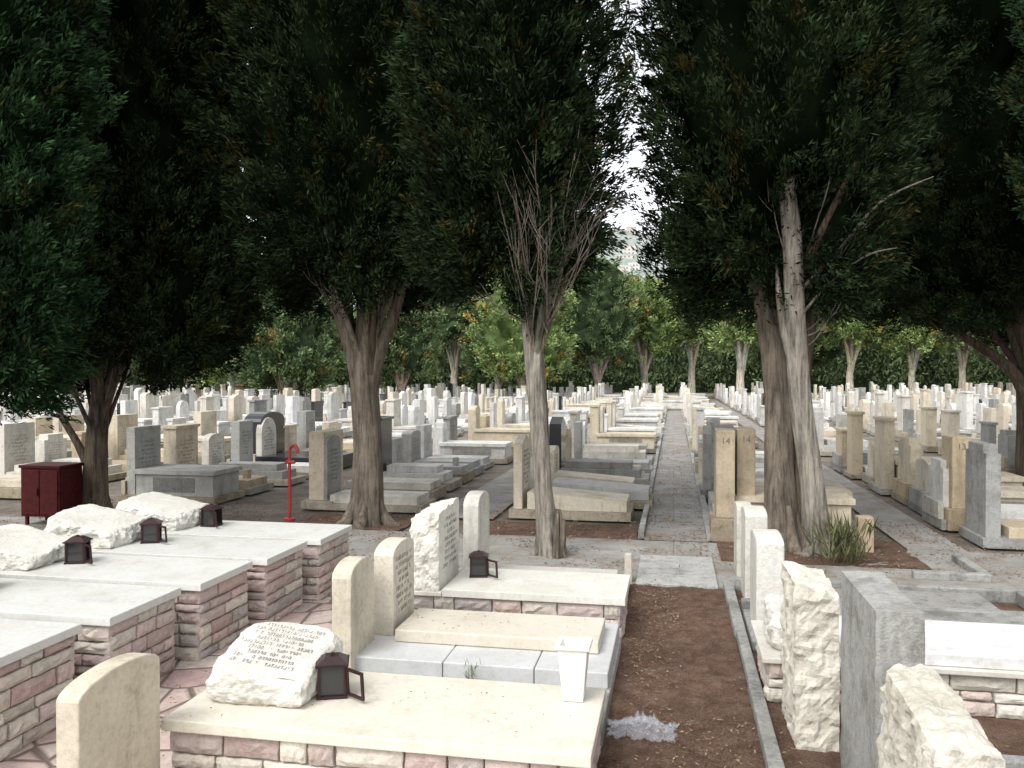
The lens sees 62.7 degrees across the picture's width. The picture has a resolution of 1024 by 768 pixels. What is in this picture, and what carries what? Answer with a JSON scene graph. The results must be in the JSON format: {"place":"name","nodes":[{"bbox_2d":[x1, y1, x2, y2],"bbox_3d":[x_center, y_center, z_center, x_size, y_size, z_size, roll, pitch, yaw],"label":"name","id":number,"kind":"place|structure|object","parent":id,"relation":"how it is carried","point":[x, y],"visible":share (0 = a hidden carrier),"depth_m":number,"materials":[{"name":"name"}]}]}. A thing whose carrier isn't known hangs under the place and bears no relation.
{"place":"outdoors","nodes":[
{"label":"outdoors","id":0,"kind":"place"},
{"bbox_2d":[0,593,331,767],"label":"flagstone path","id":1,"kind":"structure","parent":0,"point":[40,752],"depth_m":5.33,"materials":[{"name":"stone"}]},
{"bbox_2d":[56,652,159,767],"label":"arched headstone","id":2,"kind":"object","parent":1,"relation":"on","point":[108,713],"visible":1,"depth_m":3.68,"materials":[{"name":"stone"}]},
{"bbox_2d":[242,0,682,308],"label":"sky","id":3,"kind":"structure","parent":0,"point":[625,220],"materials":[{"name":"white"}]},
{"bbox_2d":[0,516,1023,590],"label":"cross path","id":4,"kind":"structure","parent":0,"point":[612,551],"depth_m":9.20,"materials":[{"name":"concrete"}]},
{"bbox_2d":[18,462,83,524],"bbox_3d":[-6.182,1.471,11.280,0.620,0.800,0.500,0,1,11],"label":"red metal cabinet","id":5,"kind":"object","parent":4,"relation":"on","point":[49,489],"visible":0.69,"depth_m":11.08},
{"bbox_2d":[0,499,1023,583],"bbox_3d":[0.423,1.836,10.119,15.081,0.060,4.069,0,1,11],"label":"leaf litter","id":6,"kind":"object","parent":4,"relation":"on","point":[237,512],"visible":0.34,"depth_m":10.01,"materials":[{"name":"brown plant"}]},
{"bbox_2d":[636,555,717,588],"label":"concrete slab","id":7,"kind":"structure","parent":4,"relation":"on","point":[661,569],"depth_m":8.38,"materials":[{"name":"concrete"}]},
{"bbox_2d":[716,540,930,568],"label":"tree soil","id":8,"kind":"object","parent":4,"relation":"on","point":[890,558],"visible":0.37,"depth_m":9.09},
{"bbox_2d":[709,428,734,541],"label":"numbered headstone","id":9,"kind":"object","parent":8,"relation":"on","point":[721,523],"visible":0.81,"depth_m":10.03,"materials":[{"name":"stone"}]},
{"bbox_2d":[734,427,755,495],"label":"numbered headstone","id":10,"kind":"object","parent":8,"relation":"on","point":[744,460],"visible":0.54,"depth_m":10.26,"materials":[{"name":"stone"}]},
{"bbox_2d":[712,487,855,542],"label":"stone grave","id":11,"kind":"object","parent":8,"relation":"on","point":[838,500],"depth_m":10.02,"materials":[{"name":"stone"}]},
{"bbox_2d":[797,508,889,564],"bbox_3d":[3.510,1.600,8.897,0.957,0.595,1.035,0,1,11],"label":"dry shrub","id":12,"kind":"object","parent":8,"relation":"on","point":[839,534],"visible":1,"depth_m":8.81,"materials":[{"name":"green plant"}]},
{"bbox_2d":[911,554,991,581],"bbox_3d":[4.356,1.862,8.577,0.720,0.080,0.950,0,1,11],"label":"kerb edge","id":13,"kind":"object","parent":4,"relation":"on","point":[976,573],"visible":1,"depth_m":8.15,"materials":[{"name":"stone"}]},
{"bbox_2d":[0,392,1023,553],"bbox_3d":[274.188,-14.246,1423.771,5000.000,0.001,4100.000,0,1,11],"label":"ground","id":14,"kind":"structure","parent":0,"point":[271,500],"depth_m":13.11,"materials":[{"name":"concrete"}]},
{"bbox_2d":[0,618,81,761],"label":"stone clad grave","id":15,"kind":"object","parent":14,"relation":"on","point":[37,669],"visible":0.87,"depth_m":4.57,"materials":[{"name":"stone"}]},
{"bbox_2d":[0,422,82,474],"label":"stone grave","id":16,"kind":"object","parent":14,"relation":"on","point":[17,444],"visible":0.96,"depth_m":15.08,"materials":[{"name":"stone"}]},
{"bbox_2d":[0,0,142,432],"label":"cypress tree","id":17,"kind":"object","parent":14,"relation":"on","point":[46,203],"visible":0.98,"depth_m":8.92,"materials":[{"name":"green plant"}]},
{"bbox_2d":[35,433,126,480],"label":"stone grave","id":18,"kind":"object","parent":14,"relation":"on","point":[50,447],"visible":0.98,"depth_m":16.08,"materials":[{"name":"stone"}]},
{"bbox_2d":[0,578,180,679],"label":"stone clad grave","id":19,"kind":"object","parent":14,"relation":"on","point":[114,620],"visible":0.58,"depth_m":5.33,"materials":[{"name":"stone"}]},
{"bbox_2d":[0,554,252,660],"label":"stone clad grave","id":20,"kind":"object","parent":14,"relation":"on","point":[211,609],"visible":0.42,"depth_m":6.09,"materials":[{"name":"stone"}]},
{"bbox_2d":[0,524,68,570],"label":"rock headstone","id":21,"kind":"object","parent":20,"relation":"on","point":[24,548],"visible":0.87,"depth_m":6.39,"materials":[{"name":"stone"}]},
{"bbox_2d":[62,535,92,563],"bbox_3d":[-3.294,1.265,6.423,0.244,0.209,0.254,0,1,-8],"label":"memorial lantern","id":22,"kind":"object","parent":20,"relation":"on","point":[77,549],"visible":1,"depth_m":6.40,"materials":[{"name":"brown paint"}]},
{"bbox_2d":[109,414,163,460],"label":"stone grave","id":23,"kind":"object","parent":14,"relation":"on","point":[120,423],"visible":0.45,"depth_m":17.96,"materials":[{"name":"stone"}]},
{"bbox_2d":[52,0,281,508],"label":"cypress tree","id":24,"kind":"object","parent":14,"relation":"on","point":[173,311],"visible":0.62,"depth_m":10.67,"materials":[{"name":"green plant"}]},
{"bbox_2d":[117,425,244,503],"bbox_3d":[-5.301,1.266,13.509,1.676,1.160,0.947,0,1,11],"label":"stone grave","id":25,"kind":"object","parent":14,"relation":"on","point":[147,471],"visible":1,"depth_m":13.28,"materials":[{"name":"stone"}]},
{"bbox_2d":[92,535,306,625],"bbox_3d":[-2.940,1.641,7.146,2.230,0.555,0.735,0,1,11],"label":"stone clad grave","id":26,"kind":"object","parent":14,"relation":"on","point":[274,581],"visible":0.33,"depth_m":6.89,"materials":[{"name":"stone"}]},
{"bbox_2d":[44,504,148,548],"bbox_3d":[-3.567,1.220,7.243,0.678,0.280,0.610,0,1,11],"label":"rock headstone","id":27,"kind":"object","parent":26,"relation":"on","point":[106,528],"visible":0.77,"depth_m":7.10,"materials":[{"name":"stone"}]},
{"bbox_2d":[161,423,273,494],"bbox_3d":[-5.086,1.272,14.476,1.694,1.126,0.823,0,1,11],"label":"stone grave","id":28,"kind":"object","parent":14,"relation":"on","point":[180,443],"visible":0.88,"depth_m":14.32,"materials":[{"name":"stone"}]},
{"bbox_2d":[202,433,305,485],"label":"stone grave","id":29,"kind":"object","parent":14,"relation":"on","point":[213,451],"visible":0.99,"depth_m":15.46,"materials":[{"name":"stone"}]},
{"bbox_2d":[162,520,351,600],"bbox_3d":[-2.699,1.632,7.925,2.230,0.555,0.735,0,1,11],"label":"stone clad grave","id":30,"kind":"object","parent":14,"relation":"on","point":[325,552],"visible":0.16,"depth_m":7.62,"materials":[{"name":"stone"}]},
{"bbox_2d":[116,492,208,530],"bbox_3d":[-3.326,1.209,8.029,0.672,0.285,0.593,0,1,11],"label":"rock headstone","id":31,"kind":"object","parent":30,"relation":"on","point":[174,513],"visible":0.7,"depth_m":7.89,"materials":[{"name":"stone"}]},
{"bbox_2d":[253,417,275,461],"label":"stone grave","id":32,"kind":"object","parent":14,"relation":"on","point":[266,437],"visible":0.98,"depth_m":17.76,"materials":[{"name":"stone"}]},
{"bbox_2d":[227,420,308,477],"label":"stone grave","id":33,"kind":"object","parent":14,"relation":"on","point":[241,440],"visible":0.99,"depth_m":16.61,"materials":[{"name":"stone"}]},
{"bbox_2d":[225,281,346,397],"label":"bush","id":34,"kind":"object","parent":14,"relation":"on","point":[288,355],"visible":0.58,"depth_m":46.01,"materials":[{"name":"green plant"}]},
{"bbox_2d":[244,411,352,467],"bbox_3d":[-4.620,1.194,18.064,2.100,1.200,1.300,0,1,11],"label":"black granite tomb","id":35,"kind":"object","parent":14,"relation":"on","point":[278,418],"visible":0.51,"depth_m":17.93,"materials":[{"name":"stone"}]},
{"bbox_2d":[301,429,342,508],"bbox_3d":[-2.809,1.282,12.930,0.500,1.140,1.000,0,1,11],"label":"tall headstone","id":36,"kind":"object","parent":14,"relation":"on","point":[316,464],"visible":0.61,"depth_m":12.54,"materials":[{"name":"stone"}]},
{"bbox_2d":[297,411,352,451],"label":"stone grave","id":37,"kind":"object","parent":14,"relation":"on","point":[306,422],"visible":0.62,"depth_m":19.71,"materials":[{"name":"stone"}]},
{"bbox_2d":[296,514,413,530],"bbox_3d":[-2.111,1.869,11.402,1.550,0.024,1.050,0,1,11],"label":"soil patch","id":38,"kind":"object","parent":14,"relation":"on","point":[405,520],"visible":0.5,"depth_m":11.43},
{"bbox_2d":[169,0,500,529],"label":"cypress tree","id":39,"kind":"object","parent":38,"relation":"on","point":[316,152],"visible":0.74,"depth_m":10.17,"materials":[{"name":"green plant"}]},
{"bbox_2d":[309,435,435,512],"bbox_3d":[-2.090,1.313,12.659,1.724,1.084,0.792,0,1,11],"label":"stone grave","id":40,"kind":"object","parent":14,"relation":"on","point":[408,501],"visible":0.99,"depth_m":12.53,"materials":[{"name":"stone"}]},
{"bbox_2d":[161,671,605,767],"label":"stone clad grave","id":41,"kind":"object","parent":14,"relation":"on","point":[445,723],"visible":0.87,"depth_m":4.02,"materials":[{"name":"stone"}]},
{"bbox_2d":[205,621,343,707],"bbox_3d":[-1.245,1.465,4.466,0.578,0.293,0.570,0,1,11],"label":"rock headstone","id":42,"kind":"object","parent":41,"relation":"on","point":[268,663],"visible":0.94,"depth_m":4.30,"materials":[{"name":"stone"}]},
{"bbox_2d":[315,652,364,700],"bbox_3d":[-0.884,1.505,4.332,0.251,0.216,0.263,0,1,-9],"label":"memorial lantern","id":43,"kind":"object","parent":41,"relation":"on","point":[333,670],"visible":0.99,"depth_m":4.31,"materials":[{"name":"brown paint"}]},
{"bbox_2d":[555,636,592,701],"bbox_3d":[0.318,1.470,4.314,0.176,0.288,0.176,0,1,11],"label":"flower vase","id":44,"kind":"object","parent":41,"relation":"on","point":[573,655],"visible":1,"depth_m":4.25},
{"bbox_2d":[343,477,446,499],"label":"stone grave","id":45,"kind":"object","parent":14,"relation":"on","point":[435,488],"visible":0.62,"depth_m":13.45,"materials":[{"name":"stone"}]},
{"bbox_2d":[379,289,447,398],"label":"tree","id":46,"kind":"object","parent":14,"relation":"on","point":[412,354],"visible":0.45,"depth_m":53.02,"materials":[{"name":"green plant"}]},
{"bbox_2d":[381,416,461,490],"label":"stone grave","id":47,"kind":"object","parent":14,"relation":"on","point":[420,470],"visible":0.46,"depth_m":14.74,"materials":[{"name":"stone"}]},
{"bbox_2d":[392,437,473,482],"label":"stone grave","id":48,"kind":"object","parent":14,"relation":"on","point":[464,472],"visible":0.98,"depth_m":15.83,"materials":[{"name":"stone"}]},
{"bbox_2d":[401,430,484,475],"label":"stone grave","id":49,"kind":"object","parent":14,"relation":"on","point":[411,445],"visible":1,"depth_m":16.94,"materials":[{"name":"stone"}]},
{"bbox_2d":[429,297,472,393],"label":"tree","id":50,"kind":"object","parent":14,"relation":"on","point":[450,332],"visible":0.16,"depth_m":67.81,"materials":[{"name":"green plant"}]},
{"bbox_2d":[416,424,493,468],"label":"stone grave","id":51,"kind":"object","parent":14,"relation":"on","point":[425,430],"visible":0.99,"depth_m":18.20,"materials":[{"name":"stone"}]},
{"bbox_2d":[433,422,513,463],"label":"stone grave","id":52,"kind":"object","parent":14,"relation":"on","point":[498,452],"visible":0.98,"depth_m":19.06,"materials":[{"name":"stone"}]},
{"bbox_2d":[453,280,504,393],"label":"cypress tree","id":53,"kind":"object","parent":14,"relation":"on","point":[472,373],"visible":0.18,"depth_m":66.75,"materials":[{"name":"green plant"}]},
{"bbox_2d":[356,608,620,703],"bbox_3d":[-0.217,1.792,5.740,1.850,0.285,1.090,0,1,11],"label":"stone grave","id":54,"kind":"object","parent":14,"relation":"on","point":[518,647],"visible":0.71,"depth_m":5.50,"materials":[{"name":"stone"}]},
{"bbox_2d":[332,556,373,669],"bbox_3d":[-1.036,1.487,5.502,0.130,0.700,0.420,0,1,11],"label":"arched headstone","id":55,"kind":"object","parent":54,"relation":"on","point":[353,603],"visible":0.77,"depth_m":5.36,"materials":[{"name":"stone"}]},
{"bbox_2d":[374,537,413,635],"bbox_3d":[-0.839,1.420,6.019,0.143,0.618,0.470,0,1,11],"label":"arched headstone","id":56,"kind":"object","parent":54,"relation":"on","point":[393,583],"visible":0.99,"depth_m":5.81,"materials":[{"name":"stone"}]},
{"bbox_2d":[468,406,531,448],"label":"stone grave","id":57,"kind":"object","parent":14,"relation":"on","point":[476,432],"visible":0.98,"depth_m":22.66,"materials":[{"name":"stone"}]},
{"bbox_2d":[0,381,1015,441],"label":"distant graves","id":58,"kind":"object","parent":14,"relation":"on","point":[636,409],"visible":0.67,"depth_m":33.47,"materials":[{"name":"stone"}]},
{"bbox_2d":[378,0,653,558],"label":"cypress tree","id":59,"kind":"object","parent":14,"relation":"on","point":[513,148],"visible":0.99,"depth_m":8.96,"materials":[{"name":"green plant"}]},
{"bbox_2d":[461,271,579,389],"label":"tree","id":60,"kind":"object","parent":14,"relation":"on","point":[503,345],"visible":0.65,"depth_m":58.00,"materials":[{"name":"green plant"}]},
{"bbox_2d":[30,305,1011,393],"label":"distant tree line","id":61,"kind":"object","parent":14,"relation":"on","point":[669,371],"visible":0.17,"depth_m":92.58,"materials":[{"name":"green plant"}]},
{"bbox_2d":[414,567,629,638],"bbox_3d":[0.033,1.755,6.787,1.795,0.335,0.760,0,1,11],"label":"stone clad grave","id":62,"kind":"object","parent":14,"relation":"on","point":[596,595],"visible":0.58,"depth_m":6.49,"materials":[{"name":"stone"}]},
{"bbox_2d":[409,497,458,590],"bbox_3d":[-0.631,1.285,6.869,0.266,0.649,0.691,0,1,11],"label":"rock headstone","id":63,"kind":"object","parent":62,"relation":"on","point":[434,531],"visible":0.99,"depth_m":6.57,"materials":[{"name":"stone"}]},
{"bbox_2d":[463,490,489,569],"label":"arched headstone","id":64,"kind":"object","parent":62,"relation":"on","point":[476,520],"visible":0.7,"depth_m":7.48,"materials":[{"name":"stone"}]},
{"bbox_2d":[490,520,637,539],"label":"tree soil","id":65,"kind":"object","parent":14,"relation":"on","point":[612,531],"visible":0.69,"depth_m":10.78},
{"bbox_2d":[509,434,633,521],"bbox_3d":[0.867,1.291,11.966,1.683,1.144,0.898,0,1,11],"label":"stone grave","id":66,"kind":"object","parent":14,"relation":"on","point":[581,504],"visible":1,"depth_m":11.68,"materials":[{"name":"stone"}]},
{"bbox_2d":[549,445,634,483],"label":"stone grave","id":67,"kind":"object","parent":14,"relation":"on","point":[554,462],"visible":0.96,"depth_m":13.87,"materials":[{"name":"stone"}]},
{"bbox_2d":[549,417,649,484],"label":"stone grave","id":68,"kind":"object","parent":14,"relation":"on","point":[557,436],"visible":0.64,"depth_m":15.00,"materials":[{"name":"stone"}]},
{"bbox_2d":[560,254,645,386],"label":"tree","id":69,"kind":"object","parent":14,"relation":"on","point":[603,321],"visible":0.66,"depth_m":64.08,"materials":[{"name":"green plant"}]},
{"bbox_2d":[552,477,653,508],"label":"stone grave","id":70,"kind":"object","parent":14,"relation":"on","point":[640,495],"visible":0.46,"depth_m":12.70,"materials":[{"name":"stone"}]},
{"bbox_2d":[568,410,652,464],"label":"stone grave","id":71,"kind":"object","parent":14,"relation":"on","point":[613,451],"visible":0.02,"depth_m":18.17,"materials":[{"name":"stone"}]},
{"bbox_2d":[589,404,656,452],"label":"stone grave","id":72,"kind":"object","parent":14,"relation":"on","point":[596,435],"visible":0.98,"depth_m":21.68,"materials":[{"name":"stone"}]},
{"bbox_2d":[623,272,686,387],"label":"tree","id":73,"kind":"object","parent":14,"relation":"on","point":[650,336],"visible":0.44,"depth_m":67.88,"materials":[{"name":"green plant"}]},
{"bbox_2d":[659,289,721,392],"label":"tree","id":74,"kind":"object","parent":14,"relation":"on","point":[691,350],"visible":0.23,"depth_m":69.08,"materials":[{"name":"green plant"}]},
{"bbox_2d":[698,297,759,395],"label":"cypress tree","id":75,"kind":"object","parent":14,"relation":"on","point":[730,335],"visible":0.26,"depth_m":59.39,"materials":[{"name":"green plant"}]},
{"bbox_2d":[699,425,763,499],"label":"stone grave","id":76,"kind":"object","parent":14,"relation":"on","point":[705,486],"visible":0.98,"depth_m":13.49,"materials":[{"name":"stone"}]},
{"bbox_2d":[600,0,976,557],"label":"cypress tree","id":77,"kind":"object","parent":14,"relation":"on","point":[785,229],"visible":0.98,"depth_m":8.94,"materials":[{"name":"green plant"}]},
{"bbox_2d":[842,411,867,478],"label":"stone grave","id":78,"kind":"object","parent":14,"relation":"on","point":[856,467],"visible":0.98,"depth_m":16.28,"materials":[{"name":"stone"}]},
{"bbox_2d":[815,299,899,390],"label":"cypress tree","id":79,"kind":"object","parent":14,"relation":"on","point":[857,337],"visible":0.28,"depth_m":69.13,"materials":[{"name":"green plant"}]},
{"bbox_2d":[832,427,897,472],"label":"stone grave","id":80,"kind":"object","parent":14,"relation":"on","point":[839,458],"visible":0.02,"depth_m":17.18,"materials":[{"name":"stone"}]},
{"bbox_2d":[735,590,1023,767],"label":"soil strip","id":81,"kind":"object","parent":14,"relation":"on","point":[998,729],"visible":0.06,"depth_m":4.62,"materials":[{"name":"soil"}]},
{"bbox_2d":[723,580,784,767],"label":"stone kerb","id":82,"kind":"structure","parent":81,"relation":"on","point":[771,753],"depth_m":5.15,"materials":[{"name":"stone"}]},
{"bbox_2d":[741,505,767,597],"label":"arched headstone","id":83,"kind":"object","parent":81,"relation":"on","point":[754,517],"visible":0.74,"depth_m":7.29,"materials":[{"name":"stone"}]},
{"bbox_2d":[750,529,783,620],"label":"arched headstone","id":84,"kind":"object","parent":81,"relation":"on","point":[766,552],"visible":0.73,"depth_m":6.18,"materials":[{"name":"stone"}]},
{"bbox_2d":[780,561,839,751],"bbox_3d":[1.663,1.495,4.731,0.247,0.901,0.602,0,1,11],"label":"hewn headstone","id":85,"kind":"object","parent":81,"relation":"on","point":[809,623],"visible":1,"depth_m":4.46,"materials":[{"name":"stone"}]},
{"bbox_2d":[735,576,1023,614],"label":"grave curb","id":86,"kind":"structure","parent":81,"relation":"on","point":[953,598],"depth_m":7.22,"materials":[{"name":"stone"}]},
{"bbox_2d":[840,571,924,767],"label":"concrete headstone","id":87,"kind":"object","parent":81,"relation":"on","point":[883,625],"visible":0.75,"depth_m":3.74,"materials":[{"name":"stone"}]},
{"bbox_2d":[743,606,1023,650],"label":"stone grave","id":88,"kind":"object","parent":81,"relation":"on","point":[975,617],"visible":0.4,"depth_m":6.32,"materials":[{"name":"stone"}]},
{"bbox_2d":[751,615,1023,719],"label":"stone clad grave","id":89,"kind":"object","parent":81,"relation":"on","point":[978,668],"visible":0.43,"depth_m":4.94,"materials":[{"name":"stone"}]},
{"bbox_2d":[763,593,783,650],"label":"rock headstone","id":90,"kind":"object","parent":89,"relation":"on","point":[772,628],"visible":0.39,"depth_m":5.33,"materials":[{"name":"stone"}]},
{"bbox_2d":[876,663,1005,767],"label":"hewn headstone","id":91,"kind":"object","parent":81,"relation":"on","point":[929,721],"visible":1,"depth_m":2.80,"materials":[{"name":"stone"}]},
{"bbox_2d":[868,416,937,494],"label":"stone grave","id":92,"kind":"object","parent":14,"relation":"on","point":[886,465],"visible":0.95,"depth_m":14.07,"materials":[{"name":"stone"}]},
{"bbox_2d":[874,315,955,390],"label":"cypress tree","id":93,"kind":"object","parent":14,"relation":"on","point":[895,343],"visible":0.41,"depth_m":68.58,"materials":[{"name":"green plant"}]},
{"bbox_2d":[840,0,1023,485],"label":"cypress tree","id":94,"kind":"object","parent":14,"relation":"on","point":[965,278],"visible":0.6,"depth_m":12.62,"materials":[{"name":"green plant"}]},
{"bbox_2d":[919,406,980,451],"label":"stone grave","id":95,"kind":"object","parent":14,"relation":"on","point":[928,429],"visible":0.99,"depth_m":21.69,"materials":[{"name":"stone"}]},
{"bbox_2d":[942,435,970,530],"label":"numbered headstone","id":96,"kind":"object","parent":14,"relation":"on","point":[954,447],"visible":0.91,"depth_m":10.73,"materials":[{"name":"stone"}]},
{"bbox_2d":[891,436,1023,504],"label":"stone grave","id":97,"kind":"object","parent":14,"relation":"on","point":[909,451],"visible":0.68,"depth_m":12.99,"materials":[{"name":"stone"}]},
{"bbox_2d":[907,458,1023,514],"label":"stone grave","id":98,"kind":"object","parent":14,"relation":"on","point":[1012,494],"visible":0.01,"depth_m":12.11,"materials":[{"name":"stone"}]},
{"bbox_2d":[922,457,1023,529],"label":"stone grave","id":99,"kind":"object","parent":14,"relation":"on","point":[935,501],"visible":0.35,"depth_m":11.02,"materials":[{"name":"stone"}]},
{"bbox_2d":[959,441,1023,549],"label":"stone grave","id":100,"kind":"object","parent":14,"relation":"on","point":[987,525],"visible":1,"depth_m":9.80,"materials":[{"name":"stone"}]},
{"bbox_2d":[968,0,1023,223],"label":"cypress tree","id":101,"kind":"object","parent":14,"relation":"on","point":[1016,170],"visible":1,"depth_m":10.60,"materials":[{"name":"green plant"}]},
{"bbox_2d":[998,429,1015,473],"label":"stone grave","id":102,"kind":"object","parent":14,"relation":"on","point":[1006,443],"visible":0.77,"depth_m":16.93,"materials":[{"name":"stone"}]},
{"bbox_2d":[459,424,589,518],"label":"side path","id":103,"kind":"structure","parent":0,"point":[500,490],"depth_m":14.43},
{"bbox_2d":[464,229,700,345],"bbox_3d":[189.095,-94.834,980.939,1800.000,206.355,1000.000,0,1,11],"label":"hill","id":104,"kind":"structure","parent":0,"point":[631,241],"depth_m":836.86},
{"bbox_2d":[644,411,707,541],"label":"paved path","id":105,"kind":"structure","parent":0,"point":[674,436],"depth_m":14.02,"materials":[{"name":"concrete"}]},
{"bbox_2d":[597,584,764,767],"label":"dirt path","id":106,"kind":"structure","parent":0,"point":[704,638],"depth_m":5.28,"materials":[{"name":"brown soil"}]},
{"bbox_2d":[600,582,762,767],"bbox_3d":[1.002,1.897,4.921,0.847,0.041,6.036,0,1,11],"label":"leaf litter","id":107,"kind":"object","parent":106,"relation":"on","point":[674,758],"visible":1,"depth_m":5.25,"materials":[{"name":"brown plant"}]},
{"bbox_2d":[709,400,966,551],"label":"side path","id":108,"kind":"structure","parent":0,"point":[870,504],"depth_m":11.87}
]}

